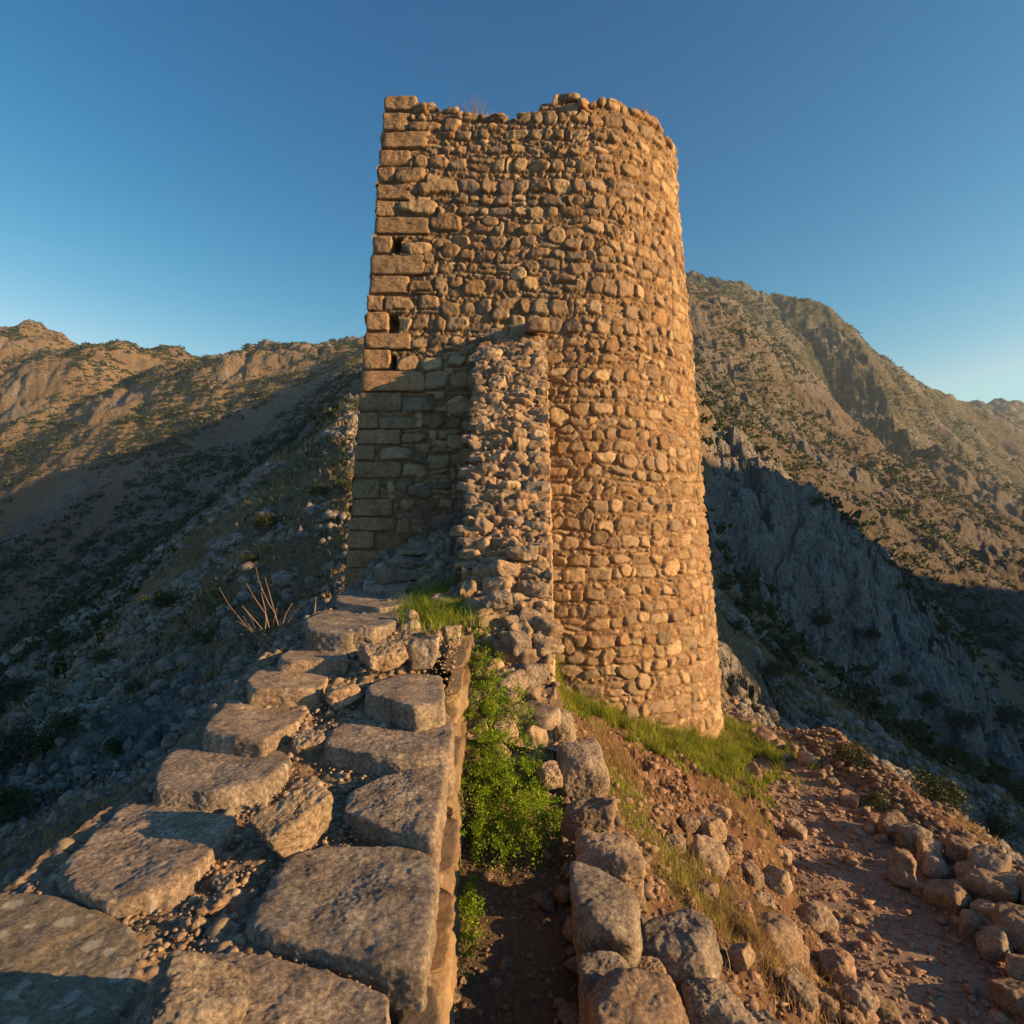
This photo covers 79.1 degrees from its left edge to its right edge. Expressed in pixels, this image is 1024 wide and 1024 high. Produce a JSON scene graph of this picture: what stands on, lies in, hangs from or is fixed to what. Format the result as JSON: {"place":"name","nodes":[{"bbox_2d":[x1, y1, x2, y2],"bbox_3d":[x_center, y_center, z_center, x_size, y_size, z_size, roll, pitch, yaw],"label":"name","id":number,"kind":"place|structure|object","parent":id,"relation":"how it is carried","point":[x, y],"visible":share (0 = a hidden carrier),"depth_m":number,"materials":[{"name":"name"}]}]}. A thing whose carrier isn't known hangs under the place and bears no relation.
{"place":"outdoors","nodes":[
{"label":"outdoors","id":0,"kind":"place"},
{"bbox_2d":[0,393,358,892],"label":"hillside","id":1,"kind":"structure","parent":0,"point":[140,718],"depth_m":26.77,"materials":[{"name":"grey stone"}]},
{"bbox_2d":[0,783,39,824],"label":"shrub","id":2,"kind":"object","parent":1,"relation":"on","point":[5,798],"visible":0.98,"depth_m":14.73,"materials":[{"name":"green plant"}]},
{"bbox_2d":[0,675,45,705],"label":"shrub","id":3,"kind":"object","parent":1,"relation":"on","point":[21,686],"visible":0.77,"depth_m":54.21,"materials":[{"name":"green plant"}]},
{"bbox_2d":[0,716,76,767],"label":"shrub","id":4,"kind":"object","parent":1,"relation":"on","point":[9,743],"visible":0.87,"depth_m":18.35,"materials":[{"name":"green plant"}]},
{"bbox_2d":[23,625,71,653],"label":"shrub","id":5,"kind":"object","parent":1,"relation":"on","point":[61,636],"visible":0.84,"depth_m":70.14,"materials":[{"name":"green plant"}]},
{"bbox_2d":[38,706,108,739],"bbox_3d":[-13.555,6.333,19.043,1.792,0.983,1.689,0,0,-43],"label":"shrub","id":6,"kind":"object","parent":1,"relation":"on","point":[63,725],"visible":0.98,"depth_m":18.87,"materials":[{"name":"green plant"}]},
{"bbox_2d":[137,589,179,609],"bbox_3d":[-16.920,4.225,30.198,1.986,1.056,2.149,0,0,-5],"label":"shrub","id":7,"kind":"object","parent":1,"relation":"on","point":[158,597],"visible":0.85,"depth_m":29.69,"materials":[{"name":"green plant"}]},
{"bbox_2d":[0,510,349,884],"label":"slope scree","id":8,"kind":"structure","parent":1,"relation":"on","point":[282,578],"depth_m":20.30,"materials":[{"name":"grey stone"}]},
{"bbox_2d":[0,403,359,839],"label":"slope rocks","id":9,"kind":"object","parent":1,"relation":"on","point":[85,773],"visible":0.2,"depth_m":30.40,"materials":[{"name":"grey stone"}]},
{"bbox_2d":[250,512,286,530],"bbox_3d":[-13.103,0.520,33.798,2.068,1.062,2.691,0,0,0],"label":"shrub","id":10,"kind":"object","parent":1,"relation":"on","point":[269,522],"visible":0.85,"depth_m":33.30,"materials":[{"name":"green plant"}]},
{"bbox_2d":[0,319,364,665],"bbox_3d":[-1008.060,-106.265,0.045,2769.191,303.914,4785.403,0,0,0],"label":"mountain","id":11,"kind":"structure","parent":0,"point":[33,505],"depth_m":278.57,"materials":[{"name":"stone"}]},
{"bbox_2d":[0,371,362,718],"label":"hillside scrub","id":12,"kind":"object","parent":11,"relation":"on","point":[54,613],"visible":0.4,"depth_m":95.74,"materials":[{"name":"green plant"}]},
{"bbox_2d":[0,319,364,636],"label":"mountain scrub","id":13,"kind":"object","parent":11,"relation":"on","point":[309,410],"visible":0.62,"depth_m":274.56,"materials":[{"name":"green plant"}]},
{"bbox_2d":[0,0,1023,402],"label":"sky","id":14,"kind":"structure","parent":0,"point":[200,176],"materials":[{"name":"blue"}]},
{"bbox_2d":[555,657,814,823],"bbox_3d":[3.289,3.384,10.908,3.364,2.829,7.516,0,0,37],"label":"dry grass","id":15,"kind":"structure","parent":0,"point":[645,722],"depth_m":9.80,"materials":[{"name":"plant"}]},
{"bbox_2d":[555,654,825,832],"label":"green grass","id":16,"kind":"structure","parent":0,"point":[680,746],"depth_m":9.67,"materials":[{"name":"plant"}]},
{"bbox_2d":[554,674,1018,1023],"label":"ground","id":17,"kind":"structure","parent":0,"point":[787,904],"depth_m":6.83,"materials":[{"name":"soil"}]},
{"bbox_2d":[0,317,564,1023],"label":"ruined wall","id":18,"kind":"structure","parent":17,"relation":"on","point":[382,921],"depth_m":3.17,"materials":[{"name":"stone"}]},
{"bbox_2d":[135,949,251,1023],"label":"loose stone","id":19,"kind":"object","parent":18,"relation":"on","point":[192,987],"visible":1,"depth_m":1.78,"materials":[{"name":"stone"}]},
{"bbox_2d":[195,892,232,916],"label":"loose stone","id":20,"kind":"object","parent":18,"relation":"on","point":[215,904],"visible":0.99,"depth_m":2.42,"materials":[{"name":"stone"}]},
{"bbox_2d":[210,872,236,893],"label":"loose stone","id":21,"kind":"object","parent":18,"relation":"on","point":[226,883],"visible":0.94,"depth_m":2.54,"materials":[{"name":"stone"}]},
{"bbox_2d":[26,559,466,993],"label":"gravel","id":22,"kind":"structure","parent":18,"relation":"on","point":[233,915],"depth_m":2.88,"materials":[{"name":"gravel"}]},
{"bbox_2d":[219,569,315,656],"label":"dry twigs","id":23,"kind":"object","parent":18,"relation":"on","point":[262,636],"visible":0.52,"depth_m":6.16,"materials":[{"name":"plant"}]},
{"bbox_2d":[249,782,332,861],"bbox_3d":[-0.988,1.433,2.814,0.357,0.334,0.195,0,0,-41],"label":"loose stone","id":24,"kind":"object","parent":18,"relation":"on","point":[294,822],"visible":0.98,"depth_m":2.78,"materials":[{"name":"stone"}]},
{"bbox_2d":[291,729,324,754],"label":"loose stone","id":25,"kind":"object","parent":18,"relation":"on","point":[304,742],"visible":0.91,"depth_m":3.78,"materials":[{"name":"stone"}]},
{"bbox_2d":[325,683,361,710],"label":"loose stone","id":26,"kind":"object","parent":18,"relation":"on","point":[338,697],"visible":1,"depth_m":4.29,"materials":[{"name":"stone"}]},
{"bbox_2d":[347,625,377,649],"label":"loose stone","id":27,"kind":"object","parent":18,"relation":"on","point":[364,634],"visible":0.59,"depth_m":5.28,"materials":[{"name":"stone"}]},
{"bbox_2d":[357,641,407,671],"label":"loose stone","id":28,"kind":"object","parent":18,"relation":"on","point":[383,656],"visible":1,"depth_m":4.75,"materials":[{"name":"stone"}]},
{"bbox_2d":[407,634,440,670],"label":"loose stone","id":29,"kind":"object","parent":18,"relation":"on","point":[423,650],"visible":1,"depth_m":4.90,"materials":[{"name":"stone"}]},
{"bbox_2d":[389,486,461,537],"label":"dry twigs","id":30,"kind":"object","parent":18,"relation":"on","point":[419,525],"visible":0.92,"depth_m":9.27,"materials":[{"name":"plant"}]},
{"bbox_2d":[380,571,513,644],"bbox_3d":[-0.674,0.945,6.809,1.548,0.578,3.377,0,0,0],"label":"grass tuft","id":31,"kind":"object","parent":18,"relation":"on","point":[432,612],"visible":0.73,"depth_m":6.31,"materials":[{"name":"plant"}]},
{"bbox_2d":[441,624,460,648],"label":"loose stone","id":32,"kind":"object","parent":18,"relation":"on","point":[451,631],"visible":0.78,"depth_m":5.66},
{"bbox_2d":[483,590,512,609],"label":"loose stone","id":33,"kind":"object","parent":18,"relation":"on","point":[496,599],"visible":1,"depth_m":6.13,"materials":[{"name":"stone"}]},
{"bbox_2d":[493,559,519,576],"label":"loose stone","id":34,"kind":"object","parent":18,"relation":"on","point":[502,568],"visible":0.98,"depth_m":6.65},
{"bbox_2d":[499,630,531,656],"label":"field stone","id":35,"kind":"object","parent":18,"relation":"on","point":[513,643],"visible":0.89,"depth_m":5.96,"materials":[{"name":"stone"}]},
{"bbox_2d":[505,545,538,560],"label":"loose stone","id":36,"kind":"object","parent":18,"relation":"on","point":[525,553],"visible":1,"depth_m":6.72,"materials":[{"name":"stone"}]},
{"bbox_2d":[454,687,579,1023],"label":"trough dirt","id":37,"kind":"structure","parent":17,"relation":"on","point":[481,988],"depth_m":3.70,"materials":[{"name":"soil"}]},
{"bbox_2d":[455,870,491,980],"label":"green herbs","id":38,"kind":"object","parent":37,"relation":"on","point":[470,908],"visible":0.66,"depth_m":3.66,"materials":[{"name":"green plant"}]},
{"bbox_2d":[458,625,563,881],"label":"green herbs","id":39,"kind":"object","parent":37,"relation":"on","point":[475,825],"visible":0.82,"depth_m":4.69,"materials":[{"name":"green plant"}]},
{"bbox_2d":[512,662,548,688],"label":"field stone","id":40,"kind":"object","parent":37,"relation":"on","point":[536,673],"visible":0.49,"depth_m":5.86,"materials":[{"name":"stone"}]},
{"bbox_2d":[559,709,575,741],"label":"field stone","id":41,"kind":"object","parent":37,"relation":"on","point":[567,727],"visible":0.25,"depth_m":5.71,"materials":[{"name":"stone"}]},
{"bbox_2d":[344,93,723,740],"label":"ruined tower","id":42,"kind":"structure","parent":17,"relation":"on","point":[561,213],"depth_m":10.33,"materials":[{"name":"stone"}]},
{"bbox_2d":[532,733,683,1023],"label":"rubble","id":43,"kind":"object","parent":17,"relation":"on","point":[567,1013],"visible":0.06,"depth_m":3.92,"materials":[{"name":"brown stone"}]},
{"bbox_2d":[536,760,562,789],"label":"field stone","id":44,"kind":"object","parent":43,"relation":"on","point":[549,773],"visible":0.95,"depth_m":4.75,"materials":[{"name":"stone"}]},
{"bbox_2d":[556,737,609,798],"bbox_3d":[0.567,2.124,5.125,0.444,0.406,0.495,0,0,0],"label":"field stone","id":45,"kind":"object","parent":43,"relation":"on","point":[582,766],"visible":0.88,"depth_m":4.92,"materials":[{"name":"stone"}]},
{"bbox_2d":[560,797,616,842],"bbox_3d":[0.529,2.150,4.292,0.392,0.337,0.301,0,0,15],"label":"field stone","id":46,"kind":"object","parent":43,"relation":"on","point":[596,814],"visible":0.74,"depth_m":4.20,"materials":[{"name":"stone"}]},
{"bbox_2d":[578,950,628,1023],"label":"field stone","id":47,"kind":"object","parent":43,"relation":"on","point":[594,967],"visible":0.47,"depth_m":2.80,"materials":[{"name":"stone"}]},
{"bbox_2d":[569,861,642,967],"bbox_3d":[0.492,2.128,3.203,0.374,0.387,0.533,0,0,0],"label":"field stone","id":48,"kind":"object","parent":43,"relation":"on","point":[605,911],"visible":0.91,"depth_m":3.08,"materials":[{"name":"stone"}]},
{"bbox_2d":[575,828,645,904],"bbox_3d":[0.587,2.171,3.760,0.446,0.371,0.370,0,0,13],"label":"field stone","id":49,"kind":"object","parent":43,"relation":"on","point":[620,858],"visible":0.62,"depth_m":3.64,"materials":[{"name":"stone"}]},
{"bbox_2d":[575,714,672,840],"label":"dry grass","id":50,"kind":"structure","parent":17,"relation":"on","point":[613,747],"depth_m":6.79,"materials":[{"name":"plant"}]},
{"bbox_2d":[579,967,688,1023],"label":"field stone","id":51,"kind":"object","parent":17,"relation":"on","point":[622,995],"visible":1,"depth_m":2.48,"materials":[{"name":"stone"}]},
{"bbox_2d":[602,744,682,903],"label":"green grass","id":52,"kind":"structure","parent":17,"relation":"on","point":[634,805],"depth_m":5.58,"materials":[{"name":"plant"}]},
{"bbox_2d":[634,955,666,973],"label":"field stone","id":53,"kind":"object","parent":17,"relation":"on","point":[649,963],"visible":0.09,"depth_m":3.18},
{"bbox_2d":[641,908,722,986],"bbox_3d":[0.937,2.450,3.451,0.430,0.354,0.411,0,0,27],"label":"field stone","id":54,"kind":"object","parent":17,"relation":"on","point":[682,945],"visible":0.7,"depth_m":3.35,"materials":[{"name":"stone"}]},
{"bbox_2d":[678,812,699,833],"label":"field stone","id":55,"kind":"object","parent":17,"relation":"on","point":[689,822],"visible":0.98,"depth_m":5.89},
{"bbox_2d":[696,879,719,902],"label":"field stone","id":56,"kind":"object","parent":17,"relation":"on","point":[711,889],"visible":0.56,"depth_m":4.67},
{"bbox_2d":[690,834,729,875],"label":"field stone","id":57,"kind":"object","parent":17,"relation":"on","point":[712,850],"visible":0.69,"depth_m":5.28,"materials":[{"name":"stone"}]},
{"bbox_2d":[695,814,726,842],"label":"field stone","id":58,"kind":"object","parent":17,"relation":"on","point":[714,828],"visible":0.62,"depth_m":5.92,"materials":[{"name":"stone"}]},
{"bbox_2d":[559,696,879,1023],"bbox_3d":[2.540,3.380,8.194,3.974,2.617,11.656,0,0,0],"label":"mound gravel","id":59,"kind":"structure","parent":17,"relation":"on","point":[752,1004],"depth_m":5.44,"materials":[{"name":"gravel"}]},
{"bbox_2d":[681,977,757,1023],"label":"field stone","id":60,"kind":"object","parent":17,"relation":"on","point":[708,1000],"visible":0.96,"depth_m":3.07,"materials":[{"name":"stone"}]},
{"bbox_2d":[722,833,742,855],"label":"field stone","id":61,"kind":"object","parent":17,"relation":"on","point":[732,844],"visible":0.72,"depth_m":5.97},
{"bbox_2d":[726,942,755,971],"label":"field stone","id":62,"kind":"object","parent":17,"relation":"on","point":[742,956],"visible":0.94,"depth_m":3.88,"materials":[{"name":"stone"}]},
{"bbox_2d":[622,808,860,1023],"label":"dry grass","id":63,"kind":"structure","parent":17,"relation":"on","point":[767,947],"depth_m":4.50,"materials":[{"name":"plant"}]},
{"bbox_2d":[657,754,840,920],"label":"dry grass","id":64,"kind":"structure","parent":17,"relation":"on","point":[749,816],"depth_m":7.65,"materials":[{"name":"plant"}]},
{"bbox_2d":[739,862,764,890],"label":"field stone","id":65,"kind":"object","parent":17,"relation":"on","point":[749,869],"visible":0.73,"depth_m":5.73,"materials":[{"name":"stone"}]},
{"bbox_2d":[761,863,792,898],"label":"field stone","id":66,"kind":"object","parent":17,"relation":"on","point":[778,880],"visible":0.66,"depth_m":5.89,"materials":[{"name":"stone"}]},
{"bbox_2d":[755,911,803,968],"bbox_3d":[1.994,3.247,4.691,0.409,0.368,0.400,0,0,-31],"label":"field stone","id":67,"kind":"object","parent":17,"relation":"on","point":[789,935],"visible":0.6,"depth_m":4.58,"materials":[{"name":"stone"}]},
{"bbox_2d":[783,965,819,1016],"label":"field stone","id":68,"kind":"object","parent":17,"relation":"on","point":[804,984],"visible":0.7,"depth_m":4.01,"materials":[{"name":"stone"}]},
{"bbox_2d":[814,986,839,1023],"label":"field stone","id":69,"kind":"object","parent":17,"relation":"on","point":[824,998],"visible":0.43,"depth_m":4.21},
{"bbox_2d":[817,949,856,985],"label":"field stone","id":70,"kind":"object","parent":17,"relation":"on","point":[837,962],"visible":0.94,"depth_m":4.91,"materials":[{"name":"stone"}]},
{"bbox_2d":[822,740,873,766],"bbox_3d":[5.822,4.155,10.695,0.787,0.398,0.587,0,0,9],"label":"shrub","id":71,"kind":"object","parent":17,"relation":"on","point":[846,753],"visible":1,"depth_m":10.67,"materials":[{"name":"green plant"}]},
{"bbox_2d":[839,983,879,1023],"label":"field stone","id":72,"kind":"object","parent":17,"relation":"on","point":[864,999],"visible":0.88,"depth_m":4.41,"materials":[{"name":"stone"}]},
{"bbox_2d":[861,789,905,810],"bbox_3d":[5.502,4.257,9.266,0.567,0.311,0.534,0,0,-31],"label":"shrub","id":73,"kind":"object","parent":17,"relation":"on","point":[880,802],"visible":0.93,"depth_m":9.22,"materials":[{"name":"green plant"}]},
{"bbox_2d":[906,766,972,816],"bbox_3d":[6.744,4.546,9.994,1.399,0.552,1.075,0,0,-22],"label":"shrub","id":74,"kind":"object","parent":17,"relation":"on","point":[935,790],"visible":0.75,"depth_m":9.93,"materials":[{"name":"green plant"}]},
{"bbox_2d":[943,833,978,863],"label":"boulder","id":75,"kind":"object","parent":17,"relation":"on","point":[956,848],"visible":0.62,"depth_m":7.76,"materials":[{"name":"brown stone"}]},
{"bbox_2d":[967,844,1011,873],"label":"boulder","id":76,"kind":"object","parent":17,"relation":"on","point":[993,858],"visible":0.56,"depth_m":7.34,"materials":[{"name":"stone"}]},
{"bbox_2d":[963,868,1020,903],"bbox_3d":[5.370,4.293,6.934,0.356,0.441,0.519,0,0,-40],"label":"boulder","id":77,"kind":"object","parent":17,"relation":"on","point":[985,884],"visible":0.63,"depth_m":6.86,"materials":[{"name":"brown stone"}]},
{"bbox_2d":[685,271,1023,659],"bbox_3d":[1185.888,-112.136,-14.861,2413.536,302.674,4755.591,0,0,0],"label":"mountain","id":78,"kind":"structure","parent":0,"point":[998,423],"depth_m":283.85,"materials":[{"name":"stone"}]},
{"bbox_2d":[686,270,1023,662],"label":"mountain scrub","id":79,"kind":"object","parent":78,"relation":"on","point":[1000,627],"visible":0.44,"depth_m":241.87,"materials":[{"name":"green plant"}]},
{"bbox_2d":[696,394,1023,854],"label":"hillside","id":80,"kind":"structure","parent":0,"point":[783,532],"depth_m":68.87,"materials":[{"name":"grey stone"}]},
{"bbox_2d":[755,660,794,677],"bbox_3d":[13.478,8.091,31.863,1.752,0.861,1.619,0,0,-27],"label":"shrub","id":81,"kind":"object","parent":80,"relation":"on","point":[777,667],"visible":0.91,"depth_m":31.77,"materials":[{"name":"green plant"}]},
{"bbox_2d":[695,384,1023,802],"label":"hillside scrub","id":82,"kind":"object","parent":80,"relation":"on","point":[952,757],"visible":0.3,"depth_m":50.42,"materials":[{"name":"green plant"}]},
{"bbox_2d":[710,569,1023,866],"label":"slope rocks","id":83,"kind":"object","parent":80,"relation":"on","point":[873,725],"visible":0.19,"depth_m":27.13,"materials":[{"name":"grey stone"}]},
{"bbox_2d":[711,548,1023,859],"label":"hillside grass","id":84,"kind":"structure","parent":80,"relation":"on","point":[973,829],"depth_m":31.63,"materials":[{"name":"plant"}]},
{"bbox_2d":[889,704,936,746],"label":"shrub","id":85,"kind":"object","parent":80,"relation":"on","point":[908,728],"visible":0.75,"depth_m":40.09,"materials":[{"name":"green plant"}]},
{"bbox_2d":[942,706,981,728],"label":"shrub","id":86,"kind":"object","parent":80,"relation":"on","point":[957,718],"visible":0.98,"depth_m":59.44,"materials":[{"name":"green plant"}]},
{"bbox_2d":[986,802,1023,840],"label":"shrub","id":87,"kind":"object","parent":80,"relation":"on","point":[998,827],"visible":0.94,"depth_m":24.04,"materials":[{"name":"green plant"}]},
{"bbox_2d":[990,772,1023,799],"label":"shrub","id":88,"kind":"object","parent":80,"relation":"on","point":[1010,783],"visible":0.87,"depth_m":35.82,"materials":[{"name":"green plant"}]},
{"bbox_2d":[992,701,1023,725],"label":"shrub","id":89,"kind":"object","parent":80,"relation":"on","point":[1011,713],"visible":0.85,"depth_m":76.25,"materials":[{"name":"green plant"}]},
{"bbox_2d":[721,706,1023,1023],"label":"path","id":90,"kind":"structure","parent":0,"point":[904,958],"depth_m":6.72,"materials":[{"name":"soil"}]},
{"bbox_2d":[784,816,807,840],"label":"field stone","id":91,"kind":"object","parent":90,"relation":"on","point":[793,826],"visible":0.91,"depth_m":8.42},
{"bbox_2d":[795,900,838,934],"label":"field stone","id":92,"kind":"object","parent":90,"relation":"on","point":[814,914],"visible":0.72,"depth_m":6.52,"materials":[{"name":"stone"}]},
{"bbox_2d":[876,993,902,1023],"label":"field stone","id":93,"kind":"object","parent":90,"relation":"on","point":[887,1011],"visible":0.65,"depth_m":5.37,"materials":[{"name":"stone"}]},
{"bbox_2d":[876,810,907,840],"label":"boulder","id":94,"kind":"object","parent":90,"relation":"on","point":[888,821],"visible":0.73,"depth_m":8.41,"materials":[{"name":"brown stone"}]},
{"bbox_2d":[889,847,916,889],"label":"boulder","id":95,"kind":"object","parent":90,"relation":"on","point":[902,868],"visible":0.96,"depth_m":7.34,"materials":[{"name":"brown stone"}]},
{"bbox_2d":[894,821,932,851],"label":"boulder","id":96,"kind":"object","parent":90,"relation":"on","point":[907,834],"visible":0.79,"depth_m":8.12,"materials":[{"name":"stone"}]},
{"bbox_2d":[915,836,942,862],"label":"boulder","id":97,"kind":"object","parent":90,"relation":"on","point":[923,844],"visible":0.75,"depth_m":7.85,"materials":[{"name":"stone"}]},
{"bbox_2d":[921,852,950,879],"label":"boulder","id":98,"kind":"object","parent":90,"relation":"on","point":[934,866],"visible":0.89,"depth_m":7.46,"materials":[{"name":"stone"}]},
{"bbox_2d":[923,879,973,915],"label":"boulder","id":99,"kind":"object","parent":90,"relation":"on","point":[951,896],"visible":0.89,"depth_m":6.87,"materials":[{"name":"brown stone"}]},
{"bbox_2d":[958,909,992,942],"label":"boulder","id":100,"kind":"object","parent":90,"relation":"on","point":[971,922],"visible":0.69,"depth_m":6.41,"materials":[{"name":"brown stone"}]},
{"bbox_2d":[970,898,994,919],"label":"boulder","id":101,"kind":"object","parent":90,"relation":"on","point":[982,907],"visible":0.35,"depth_m":6.64,"materials":[{"name":"stone"}]},
{"bbox_2d":[974,924,1013,962],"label":"boulder","id":102,"kind":"object","parent":90,"relation":"on","point":[993,945],"visible":0.91,"depth_m":6.10,"materials":[{"name":"stone"}]},
{"bbox_2d":[986,977,1023,1020],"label":"boulder","id":103,"kind":"object","parent":90,"relation":"on","point":[1007,995],"visible":1,"depth_m":5.46,"materials":[{"name":"brown stone"}]},
{"bbox_2d":[991,902,1023,953],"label":"boulder","id":104,"kind":"object","parent":90,"relation":"on","point":[1008,917],"visible":0.77,"depth_m":6.21,"materials":[{"name":"brown stone"}]},
{"bbox_2d":[1005,953,1023,981],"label":"boulder","id":105,"kind":"object","parent":90,"relation":"on","point":[1014,966],"visible":0.88,"depth_m":5.77,"materials":[{"name":"stone"}]},
{"bbox_2d":[722,705,1023,875],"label":"kerb rubble","id":106,"kind":"object","parent":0,"point":[909,811],"visible":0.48,"depth_m":9.86,"materials":[{"name":"brown stone"}]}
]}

